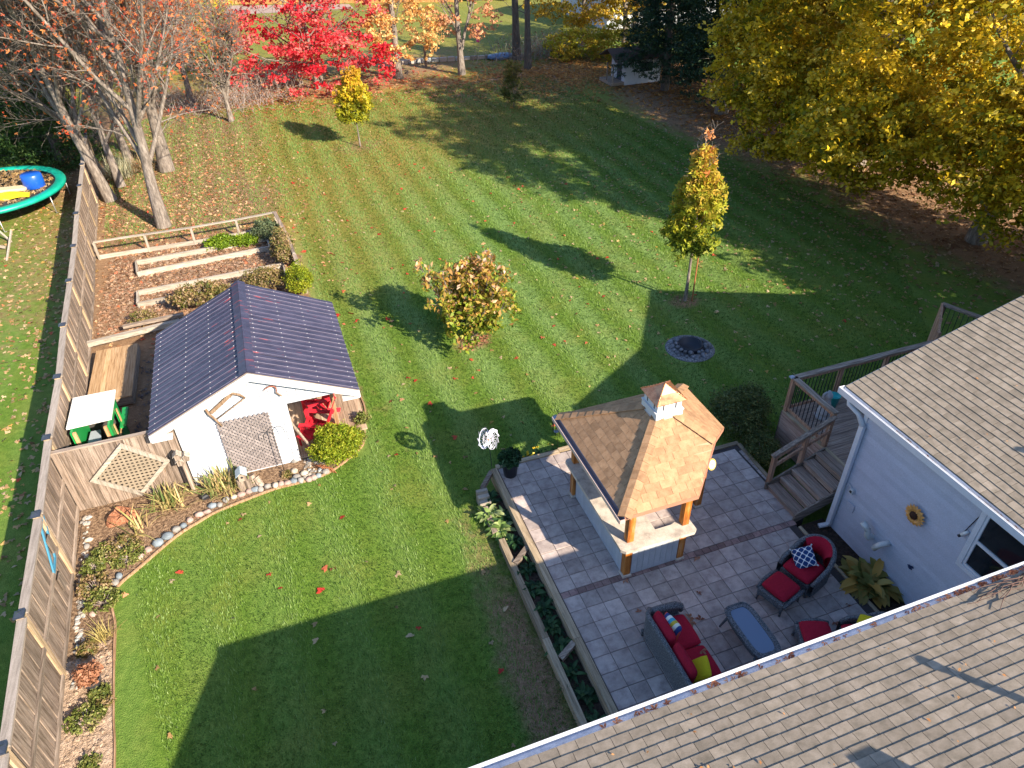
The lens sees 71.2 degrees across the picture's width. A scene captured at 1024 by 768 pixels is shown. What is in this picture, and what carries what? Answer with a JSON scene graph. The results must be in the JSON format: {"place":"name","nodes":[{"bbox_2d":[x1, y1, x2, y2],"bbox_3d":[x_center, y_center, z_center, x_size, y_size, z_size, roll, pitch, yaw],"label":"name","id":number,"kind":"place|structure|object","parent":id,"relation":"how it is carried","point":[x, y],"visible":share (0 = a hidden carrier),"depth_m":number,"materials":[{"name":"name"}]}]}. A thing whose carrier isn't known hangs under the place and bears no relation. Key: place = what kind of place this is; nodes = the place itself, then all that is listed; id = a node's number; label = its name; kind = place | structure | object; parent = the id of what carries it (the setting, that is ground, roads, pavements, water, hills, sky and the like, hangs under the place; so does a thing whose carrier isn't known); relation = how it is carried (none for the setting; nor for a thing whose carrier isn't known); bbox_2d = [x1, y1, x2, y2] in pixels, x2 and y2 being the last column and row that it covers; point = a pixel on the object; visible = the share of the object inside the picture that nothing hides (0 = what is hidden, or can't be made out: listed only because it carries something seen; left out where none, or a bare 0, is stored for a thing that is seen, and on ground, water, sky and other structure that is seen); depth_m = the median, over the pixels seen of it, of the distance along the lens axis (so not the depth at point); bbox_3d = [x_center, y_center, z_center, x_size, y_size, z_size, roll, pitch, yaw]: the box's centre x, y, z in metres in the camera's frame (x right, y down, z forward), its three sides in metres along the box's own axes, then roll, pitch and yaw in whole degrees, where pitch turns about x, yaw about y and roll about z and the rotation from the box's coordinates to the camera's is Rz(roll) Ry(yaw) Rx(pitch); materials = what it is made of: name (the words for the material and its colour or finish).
{"place":"outdoors","nodes":[
{"label":"outdoors","id":0,"kind":"place"},
{"bbox_2d":[207,4,352,14],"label":"gravel path","id":1,"kind":"structure","parent":0,"point":[252,11],"depth_m":73.35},
{"bbox_2d":[0,0,1023,767],"bbox_3d":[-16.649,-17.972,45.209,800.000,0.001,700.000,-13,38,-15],"label":"lawn","id":2,"kind":"structure","parent":0,"point":[140,734],"depth_m":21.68,"materials":[{"name":"plant"}]},
{"bbox_2d":[0,94,55,166],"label":"spruce tree","id":3,"kind":"object","parent":2,"relation":"on","point":[6,144],"visible":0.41,"depth_m":34.92,"materials":[{"name":"green plant"}]},
{"bbox_2d":[0,165,70,231],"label":"trampoline","id":4,"kind":"object","parent":2,"relation":"on","point":[57,183],"visible":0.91,"depth_m":31.05,"materials":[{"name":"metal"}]},
{"bbox_2d":[0,168,52,204],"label":"leaves on trampoline","id":5,"kind":"object","parent":4,"relation":"on","point":[12,176],"visible":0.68,"depth_m":31.63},
{"bbox_2d":[19,171,45,189],"bbox_3d":[-20.646,-8.772,30.815,0.840,0.620,0.745,-13,38,-15],"label":"blue ball","id":6,"kind":"object","parent":4,"relation":"on","point":[32,180],"visible":0.98,"depth_m":30.60,"materials":[{"name":"plastic"}]},
{"bbox_2d":[0,133,98,767],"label":"boundary fence","id":7,"kind":"object","parent":2,"relation":"on","point":[30,731],"visible":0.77,"depth_m":13.93,"materials":[{"name":"brown wood"}]},
{"bbox_2d":[87,318,178,346],"bbox_3d":[-11.835,-1.604,22.399,2.730,0.140,0.160,-18,40,-22],"label":"beam timber","id":8,"kind":"object","parent":7,"relation":"attached to","point":[123,335],"visible":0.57,"depth_m":22.31,"materials":[{"name":"brown wood"}]},
{"bbox_2d":[0,6,118,174],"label":"tree","id":9,"kind":"object","parent":2,"relation":"on","point":[52,144],"visible":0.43,"depth_m":34.55,"materials":[{"name":"green plant"}]},
{"bbox_2d":[0,153,121,622],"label":"fallen leaves","id":10,"kind":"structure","parent":2,"relation":"on","point":[19,557],"depth_m":22.58,"materials":[{"name":"plant"}]},
{"bbox_2d":[66,389,130,449],"bbox_3d":[-10.214,1.163,17.879,1.080,1.340,1.540,-13,38,-15],"label":"toy playhouse","id":11,"kind":"object","parent":2,"relation":"on","point":[100,416],"visible":0.63,"depth_m":17.60,"materials":[{"name":"green plastic"}]},
{"bbox_2d":[1,0,202,172],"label":"maple tree","id":12,"kind":"object","parent":2,"relation":"on","point":[164,160],"visible":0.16,"depth_m":32.85,"materials":[{"name":"grey plant"}]},
{"bbox_2d":[0,0,210,202],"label":"maple tree","id":13,"kind":"object","parent":2,"relation":"on","point":[53,96],"visible":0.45,"depth_m":29.97,"materials":[{"name":"grey plant"}]},
{"bbox_2d":[88,343,140,405],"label":"wooden platform","id":14,"kind":"structure","parent":2,"relation":"on","point":[116,368],"depth_m":20.53,"materials":[{"name":"brown wood"}]},
{"bbox_2d":[0,0,231,228],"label":"maple tree","id":15,"kind":"object","parent":2,"relation":"on","point":[100,13],"visible":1,"depth_m":26.09,"materials":[{"name":"brown plant"}]},
{"bbox_2d":[132,0,205,104],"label":"maple tree","id":16,"kind":"object","parent":2,"relation":"on","point":[187,86],"visible":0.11,"depth_m":43.14,"materials":[{"name":"brown plant"}]},
{"bbox_2d":[95,240,298,338],"bbox_3d":[-11.140,-3.721,25.634,6.524,0.130,6.439,-13,38,-15],"label":"fallen leaves bed","id":17,"kind":"object","parent":2,"relation":"on","point":[133,293],"visible":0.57,"depth_m":25.75,"materials":[{"name":"plant"}]},
{"bbox_2d":[135,237,269,276],"bbox_3d":[-11.623,-4.830,27.042,4.819,0.200,1.094,-15,39,-18],"label":"raised bed frame","id":18,"kind":"object","parent":17,"relation":"on","point":[190,263],"visible":0.86,"depth_m":26.88,"materials":[{"name":"brown wood"}]},
{"bbox_2d":[250,216,279,240],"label":"herb clump","id":19,"kind":"object","parent":17,"relation":"on","point":[263,228],"visible":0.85,"depth_m":27.88,"materials":[{"name":"green plant"}]},
{"bbox_2d":[165,279,233,308],"bbox_3d":[-10.319,-2.996,23.807,2.312,0.889,1.247,-13,38,-15],"label":"perennial clump","id":20,"kind":"object","parent":2,"relation":"on","point":[208,289],"visible":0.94,"depth_m":23.54,"materials":[{"name":"brown plant"}]},
{"bbox_2d":[92,211,307,293],"bbox_3d":[-10.688,-5.473,27.396,9.152,0.757,4.448,10,38,16],"label":"garden rail fence","id":21,"kind":"object","parent":2,"relation":"on","point":[167,246],"visible":0.65,"depth_m":27.57,"materials":[{"name":"brown wood"}]},
{"bbox_2d":[0,100,403,597],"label":"fallen leaves","id":22,"kind":"object","parent":2,"relation":"on","point":[159,253],"visible":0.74,"depth_m":30.78,"materials":[{"name":"plant"}]},
{"bbox_2d":[79,68,330,119],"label":"brush thicket","id":23,"kind":"object","parent":2,"relation":"on","point":[236,96],"visible":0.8,"depth_m":43.99,"materials":[{"name":"brown plant"}]},
{"bbox_2d":[159,0,256,121],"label":"maple tree","id":24,"kind":"object","parent":2,"relation":"on","point":[228,57],"visible":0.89,"depth_m":38.78,"materials":[{"name":"brown plant"}]},
{"bbox_2d":[136,262,284,307],"bbox_3d":[-10.503,-3.512,25.215,5.024,0.200,0.991,-15,39,-18],"label":"raised bed frame","id":25,"kind":"object","parent":2,"relation":"on","point":[172,286],"visible":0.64,"depth_m":25.11,"materials":[{"name":"brown wood"}]},
{"bbox_2d":[59,398,364,767],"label":"garden bed","id":26,"kind":"object","parent":2,"relation":"on","point":[270,475],"visible":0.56,"depth_m":15.64,"materials":[{"name":"soil"}]},
{"bbox_2d":[62,700,107,736],"bbox_3d":[-7.419,5.792,12.401,0.674,0.316,0.633,12,39,18],"label":"bed plant","id":27,"kind":"object","parent":26,"relation":"on","point":[76,715],"visible":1,"depth_m":12.39,"materials":[{"name":"green plant"}]},
{"bbox_2d":[71,659,103,688],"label":"potted plant","id":28,"kind":"object","parent":26,"relation":"on","point":[87,672],"visible":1,"depth_m":12.73,"materials":[{"name":"brown plant"}]},
{"bbox_2d":[63,640,111,767],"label":"soil clods","id":29,"kind":"object","parent":26,"relation":"on","point":[84,737],"visible":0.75,"depth_m":12.32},
{"bbox_2d":[79,555,107,576],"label":"bed plant","id":30,"kind":"object","parent":26,"relation":"on","point":[92,563],"visible":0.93,"depth_m":14.97,"materials":[{"name":"green plant"}]},
{"bbox_2d":[76,570,113,601],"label":"bed plant","id":31,"kind":"object","parent":26,"relation":"on","point":[102,579],"visible":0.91,"depth_m":14.61,"materials":[{"name":"brown plant"}]},
{"bbox_2d":[82,586,123,614],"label":"bed plant","id":32,"kind":"object","parent":26,"relation":"on","point":[100,598],"visible":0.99,"depth_m":14.35,"materials":[{"name":"green plant"}]},
{"bbox_2d":[106,506,138,527],"bbox_3d":[-8.880,2.963,16.308,0.769,0.251,0.566,-13,38,-15],"label":"rock","id":33,"kind":"object","parent":26,"relation":"on","point":[117,517],"visible":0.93,"depth_m":16.19,"materials":[{"name":"orange stone"}]},
{"bbox_2d":[50,429,194,510],"bbox_3d":[-8.783,1.924,16.375,2.620,1.760,0.100,-13,38,-15],"label":"side fence","id":34,"kind":"object","parent":26,"relation":"on","point":[83,464],"visible":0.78,"depth_m":16.17,"materials":[{"name":"brown wood"}]},
{"bbox_2d":[90,443,169,495],"bbox_3d":[-8.705,1.960,16.315,1.720,1.590,0.076,-13,38,-15],"label":"diamond trellis","id":35,"kind":"object","parent":34,"relation":"attached to","point":[130,468],"visible":1,"depth_m":16.31,"materials":[{"name":"brown wood"}]},
{"bbox_2d":[100,532,144,562],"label":"bed plant","id":36,"kind":"object","parent":26,"relation":"on","point":[127,536],"visible":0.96,"depth_m":15.52,"materials":[{"name":"brown plant"}]},
{"bbox_2d":[109,543,145,569],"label":"bed plant","id":37,"kind":"object","parent":26,"relation":"on","point":[133,557],"visible":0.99,"depth_m":15.28,"materials":[{"name":"green plant"}]},
{"bbox_2d":[133,480,203,526],"bbox_3d":[-7.962,2.607,16.352,1.418,0.674,1.314,-31,46,-34],"label":"iris clump","id":38,"kind":"object","parent":26,"relation":"on","point":[171,499],"visible":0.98,"depth_m":16.46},
{"bbox_2d":[70,458,325,689],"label":"loose cobbles","id":39,"kind":"object","parent":26,"relation":"on","point":[81,601],"visible":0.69,"depth_m":14.49,"materials":[{"name":"stone"}]},
{"bbox_2d":[177,457,255,504],"bbox_3d":[-7.059,2.212,16.821,1.542,0.718,1.657,28,46,34],"label":"iris clump","id":40,"kind":"object","parent":26,"relation":"on","point":[219,484],"visible":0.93,"depth_m":16.87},
{"bbox_2d":[304,419,365,466],"bbox_3d":[-4.304,1.418,17.462,1.303,1.140,1.366,15,40,21],"label":"golden cedar","id":41,"kind":"object","parent":26,"relation":"on","point":[345,440],"visible":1,"depth_m":17.21,"materials":[{"name":"yellow plant"}]},
{"bbox_2d":[201,232,238,250],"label":"herb clump","id":42,"kind":"object","parent":2,"relation":"on","point":[220,241],"visible":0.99,"depth_m":27.51,"materials":[{"name":"green plant"}]},
{"bbox_2d":[111,397,365,767],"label":"bed edging","id":43,"kind":"object","parent":2,"relation":"on","point":[121,582],"visible":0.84,"depth_m":15.49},
{"bbox_2d":[148,280,367,484],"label":"garden shed","id":44,"kind":"structure","parent":2,"relation":"on","point":[250,343],"depth_m":17.07,"materials":[{"name":"paint"}]},
{"bbox_2d":[216,412,282,474],"bbox_3d":[-6.195,1.421,16.953,1.180,1.649,0.020,-13,38,-15],"label":"lattice trellis","id":45,"kind":"object","parent":44,"relation":"attached to","point":[232,456],"visible":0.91,"depth_m":16.91,"materials":[{"name":"wood"}]},
{"bbox_2d":[298,399,334,441],"bbox_3d":[-4.886,0.898,18.168,0.906,1.039,0.730,-1,36,1],"label":"adirondack chair","id":46,"kind":"object","parent":44,"relation":"on","point":[309,423],"visible":0.67,"depth_m":18.32,"materials":[{"name":"red paint"}]},
{"bbox_2d":[301,393,340,417],"bbox_3d":[-5.081,0.331,18.946,0.906,1.039,0.730,-23,42,-27],"label":"adirondack chair","id":47,"kind":"object","parent":44,"relation":"on","point":[315,403],"visible":0.51,"depth_m":18.98,"materials":[{"name":"red paint"}]},
{"bbox_2d":[239,264,286,289],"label":"perennial clump","id":48,"kind":"object","parent":2,"relation":"on","point":[266,274],"visible":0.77,"depth_m":24.36,"materials":[{"name":"beige plant"}]},
{"bbox_2d":[268,226,295,263],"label":"perennial clump","id":49,"kind":"object","parent":2,"relation":"on","point":[279,240],"visible":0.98,"depth_m":26.13,"materials":[{"name":"beige plant"}]},
{"bbox_2d":[281,259,313,293],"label":"shrub","id":50,"kind":"object","parent":2,"relation":"on","point":[294,273],"visible":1,"depth_m":24.09,"materials":[{"name":"green plant"}]},
{"bbox_2d":[212,0,402,97],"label":"red maple","id":51,"kind":"object","parent":2,"relation":"on","point":[292,49],"visible":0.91,"depth_m":44.73,"materials":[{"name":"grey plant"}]},
{"bbox_2d":[108,56,509,142],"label":"fallen leaves","id":52,"kind":"object","parent":2,"relation":"on","point":[365,82],"visible":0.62,"depth_m":46.00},
{"bbox_2d":[332,61,374,145],"bbox_3d":[-7.967,-14.116,36.024,2.192,4.293,2.154,-13,38,-15],"label":"young maple","id":53,"kind":"object","parent":2,"relation":"on","point":[352,96],"visible":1,"depth_m":35.55,"materials":[{"name":"yellow plant"}]},
{"bbox_2d":[358,0,447,78],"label":"maple tree","id":54,"kind":"object","parent":2,"relation":"on","point":[381,23],"visible":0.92,"depth_m":46.42,"materials":[{"name":"orange plant"}]},
{"bbox_2d":[2,119,846,673],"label":"red fallen leaves","id":55,"kind":"object","parent":2,"relation":"on","point":[344,323],"visible":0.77,"depth_m":22.99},
{"bbox_2d":[424,0,503,74],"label":"maple tree","id":56,"kind":"object","parent":2,"relation":"on","point":[460,42],"visible":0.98,"depth_m":47.32,"materials":[{"name":"orange plant"}]},
{"bbox_2d":[413,242,523,354],"bbox_3d":[-1.168,-2.521,21.234,3.190,3.192,2.768,-13,38,-15],"label":"ornamental shrub","id":57,"kind":"object","parent":2,"relation":"on","point":[481,305],"visible":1,"depth_m":20.84,"materials":[{"name":"green plant"}]},
{"bbox_2d":[476,470,497,537],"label":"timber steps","id":58,"kind":"structure","parent":2,"relation":"on","point":[482,496],"depth_m":16.32,"materials":[{"name":"wood"}]},
{"bbox_2d":[500,52,528,106],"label":"young sapling","id":59,"kind":"object","parent":2,"relation":"on","point":[512,79],"visible":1,"depth_m":41.56,"materials":[{"name":"green plant"}]},
{"bbox_2d":[502,0,531,68],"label":"maple tree","id":60,"kind":"object","parent":2,"relation":"on","point":[527,50],"visible":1,"depth_m":48.94,"materials":[{"name":"brown plant"}]},
{"bbox_2d":[512,0,522,59],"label":"maple tree","id":61,"kind":"object","parent":2,"relation":"on","point":[515,31],"visible":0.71,"depth_m":51.30,"materials":[{"name":"brown plant"}]},
{"bbox_2d":[499,538,586,726],"bbox_3d":[1.059,5.556,12.473,0.130,0.220,7.742,-13,38,-15],"label":"timber edge","id":62,"kind":"object","parent":2,"relation":"on","point":[562,678],"visible":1,"depth_m":13.42,"materials":[{"name":"wood"}]},
{"bbox_2d":[488,493,605,722],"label":"planter soil","id":63,"kind":"structure","parent":2,"relation":"on","point":[535,577],"depth_m":13.53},
{"bbox_2d":[484,519,516,543],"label":"hosta plant","id":64,"kind":"object","parent":63,"relation":"on","point":[503,528],"visible":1,"depth_m":15.62,"materials":[{"name":"green plant"}]},
{"bbox_2d":[573,680,598,712],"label":"hosta plant","id":65,"kind":"object","parent":63,"relation":"on","point":[586,693],"visible":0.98,"depth_m":12.53,"materials":[{"name":"green plant"}]},
{"bbox_2d":[470,24,623,66],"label":"brush thicket","id":66,"kind":"object","parent":2,"relation":"on","point":[538,52],"visible":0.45,"depth_m":52.39,"materials":[{"name":"brown plant"}]},
{"bbox_2d":[491,468,617,715],"bbox_3d":[1.212,4.835,13.317,0.140,0.375,9.722,-13,38,-15],"label":"timber edge","id":67,"kind":"object","parent":2,"relation":"on","point":[593,675],"visible":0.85,"depth_m":13.89,"materials":[{"name":"wood"}]},
{"bbox_2d":[134,87,996,562],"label":"fallen leaves lawn","id":68,"kind":"structure","parent":2,"relation":"on","point":[536,279],"depth_m":26.41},
{"bbox_2d":[543,17,638,61],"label":"shrub","id":69,"kind":"object","parent":2,"relation":"on","point":[597,39],"visible":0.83,"depth_m":51.20,"materials":[{"name":"plant"}]},
{"bbox_2d":[521,0,665,46],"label":"maple tree","id":70,"kind":"object","parent":2,"relation":"on","point":[586,15],"visible":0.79,"depth_m":53.36,"materials":[{"name":"yellow plant"}]},
{"bbox_2d":[599,45,664,85],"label":"white cabin","id":71,"kind":"object","parent":2,"relation":"on","point":[630,78],"visible":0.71,"depth_m":45.90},
{"bbox_2d":[372,49,931,213],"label":"fallen leaves","id":72,"kind":"object","parent":2,"relation":"on","point":[567,74],"visible":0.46,"depth_m":46.32,"materials":[{"name":"plant"}]},
{"bbox_2d":[607,0,719,90],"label":"spruce tree","id":73,"kind":"object","parent":2,"relation":"on","point":[665,17],"visible":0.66,"depth_m":42.25,"materials":[{"name":"green plant"}]},
{"bbox_2d":[345,67,1021,427],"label":"fallen leaves","id":74,"kind":"object","parent":2,"relation":"on","point":[968,263],"visible":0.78,"depth_m":27.50,"materials":[{"name":"plant"}]},
{"bbox_2d":[497,445,874,711],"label":"patio","id":75,"kind":"structure","parent":2,"relation":"on","point":[745,537],"depth_m":14.38,"materials":[{"name":"stone"}]},
{"bbox_2d":[502,465,517,478],"bbox_3d":[-0.043,1.950,16.648,0.430,0.400,0.430,-13,38,-15],"label":"black plant pot","id":76,"kind":"object","parent":75,"relation":"on","point":[511,473],"visible":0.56,"depth_m":16.54,"materials":[{"name":"plastic"}]},
{"bbox_2d":[496,446,521,469],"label":"potted plant","id":77,"kind":"object","parent":76,"relation":"in","point":[510,457],"visible":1,"depth_m":16.35,"materials":[{"name":"green plant"}]},
{"bbox_2d":[552,380,723,577],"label":"pavilion","id":78,"kind":"structure","parent":75,"relation":"on","point":[631,462],"depth_m":13.66,"materials":[{"name":"brown wood"}]},
{"bbox_2d":[641,601,721,690],"bbox_3d":[3.024,4.680,12.480,0.855,0.843,1.770,-13,38,-15],"label":"wicker loveseat","id":79,"kind":"object","parent":75,"relation":"on","point":[673,657],"visible":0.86,"depth_m":12.42,"materials":[{"name":"fabric"}]},
{"bbox_2d":[692,655,711,683],"bbox_3d":[3.145,4.808,12.035,0.350,0.310,0.400,-1,36,1],"label":"yellow pillow","id":80,"kind":"object","parent":79,"relation":"on","point":[702,665],"visible":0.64,"depth_m":11.92,"materials":[{"name":"fabric"}]},
{"bbox_2d":[719,602,780,661],"bbox_3d":[4.299,4.562,12.920,0.584,0.469,1.164,-13,38,-15],"label":"coffee table","id":81,"kind":"object","parent":75,"relation":"on","point":[753,633],"visible":0.9,"depth_m":12.78,"materials":[{"name":"grey wicker"}]},
{"bbox_2d":[755,569,804,616],"bbox_3d":[5.111,3.972,13.679,0.616,0.481,0.714,-25,42,-28],"label":"wicker ottoman","id":82,"kind":"object","parent":75,"relation":"on","point":[779,591],"visible":1,"depth_m":13.50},
{"bbox_2d":[776,534,836,597],"bbox_3d":[5.810,3.498,13.987,0.929,0.852,0.850,-25,42,-28],"label":"wicker armchair","id":83,"kind":"object","parent":75,"relation":"on","point":[812,580],"visible":0.87,"depth_m":13.85,"materials":[{"name":"wicker"}]},
{"bbox_2d":[789,544,818,568],"bbox_3d":[5.662,3.364,13.876,0.453,0.156,0.453,-21,56,23],"label":"patterned pillow","id":84,"kind":"object","parent":83,"relation":"on","point":[803,557],"visible":1,"depth_m":13.82,"materials":[{"name":"blue fabric"}]},
{"bbox_2d":[791,618,831,644],"bbox_3d":[5.436,4.590,12.828,0.616,0.481,0.714,0,36,2],"label":"patio chair","id":85,"kind":"object","parent":75,"relation":"on","point":[806,630],"visible":0.5,"depth_m":12.78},
{"bbox_2d":[665,335,714,361],"bbox_3d":[5.346,-1.079,21.499,1.480,0.026,1.480,-13,38,-15],"label":"ash bed","id":86,"kind":"object","parent":2,"relation":"on","point":[670,352],"visible":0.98,"depth_m":21.21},
{"bbox_2d":[668,335,712,359],"bbox_3d":[5.359,-1.136,21.463,1.254,0.227,1.345,-13,38,-15],"label":"fire pit","id":87,"kind":"object","parent":86,"relation":"on","point":[691,345],"visible":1,"depth_m":21.44,"materials":[{"name":"stone"}]},
{"bbox_2d":[658,119,728,300],"bbox_3d":[5.739,-5.162,22.094,1.878,5.838,2.031,23,43,29],"label":"young maple","id":88,"kind":"object","parent":2,"relation":"on","point":[695,200],"visible":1,"depth_m":21.53,"materials":[{"name":"yellow plant"}]},
{"bbox_2d":[661,0,773,114],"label":"spruce tree","id":89,"kind":"object","parent":2,"relation":"on","point":[695,60],"visible":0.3,"depth_m":38.27,"materials":[{"name":"green plant"}]},
{"bbox_2d":[705,384,776,448],"bbox_3d":[5.802,0.727,18.173,1.937,1.214,2.013,19,41,26],"label":"shrub","id":90,"kind":"object","parent":2,"relation":"on","point":[725,409],"visible":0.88,"depth_m":17.86,"materials":[{"name":"green plant"}]},
{"bbox_2d":[469,295,1023,767],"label":"house","id":91,"kind":"structure","parent":2,"relation":"on","point":[857,699],"depth_m":9.32,"materials":[{"name":"wood"}]},
{"bbox_2d":[599,398,1023,729],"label":"leaves in gutter","id":92,"kind":"object","parent":91,"relation":"on","point":[967,589],"visible":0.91,"depth_m":9.67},
{"bbox_2d":[955,511,1023,579],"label":"window","id":93,"kind":"structure","parent":91,"relation":"in","point":[989,548],"depth_m":11.59,"materials":[{"name":"black glass"}]},
{"bbox_2d":[732,380,774,417],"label":"shrub","id":94,"kind":"object","parent":2,"relation":"on","point":[753,391],"visible":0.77,"depth_m":17.94,"materials":[{"name":"green plant"}]},
{"bbox_2d":[742,426,791,470],"bbox_3d":[6.034,1.523,17.175,0.965,0.808,1.579,-13,38,-15],"label":"shrub","id":95,"kind":"object","parent":2,"relation":"on","point":[765,456],"visible":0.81,"depth_m":17.05,"materials":[{"name":"green plant"}]},
{"bbox_2d":[567,92,1023,323],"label":"fallen leaves","id":96,"kind":"object","parent":2,"relation":"on","point":[914,221],"visible":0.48,"depth_m":28.75,"materials":[{"name":"plant"}]},
{"bbox_2d":[705,0,937,103],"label":"maple tree","id":97,"kind":"object","parent":2,"relation":"on","point":[833,23],"visible":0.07,"depth_m":35.18,"materials":[{"name":"yellow plant"}]},
{"bbox_2d":[800,518,905,611],"bbox_3d":[7.299,4.471,13.666,0.625,0.300,4.950,-13,38,-15],"label":"house planting strip","id":98,"kind":"object","parent":2,"relation":"on","point":[842,546],"visible":0.23,"depth_m":14.92,"materials":[{"name":"soil"}]},
{"bbox_2d":[838,555,903,608],"bbox_3d":[6.990,3.765,13.998,1.292,0.395,1.245,0,36,2],"label":"hosta plant","id":99,"kind":"object","parent":98,"relation":"on","point":[864,581],"visible":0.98,"depth_m":13.92,"materials":[{"name":"green plant"}]},
{"bbox_2d":[698,0,1023,171],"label":"maple tree","id":100,"kind":"object","parent":2,"relation":"on","point":[777,72],"visible":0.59,"depth_m":29.16,"materials":[{"name":"yellow plant"}]},
{"bbox_2d":[764,302,980,521],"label":"raised deck","id":101,"kind":"structure","parent":2,"relation":"on","point":[817,451],"depth_m":16.25,"materials":[{"name":"brown wood"}]},
{"bbox_2d":[783,0,1023,261],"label":"maple tree","id":102,"kind":"object","parent":2,"relation":"on","point":[961,136],"visible":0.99,"depth_m":23.18,"materials":[{"name":"yellow plant"}]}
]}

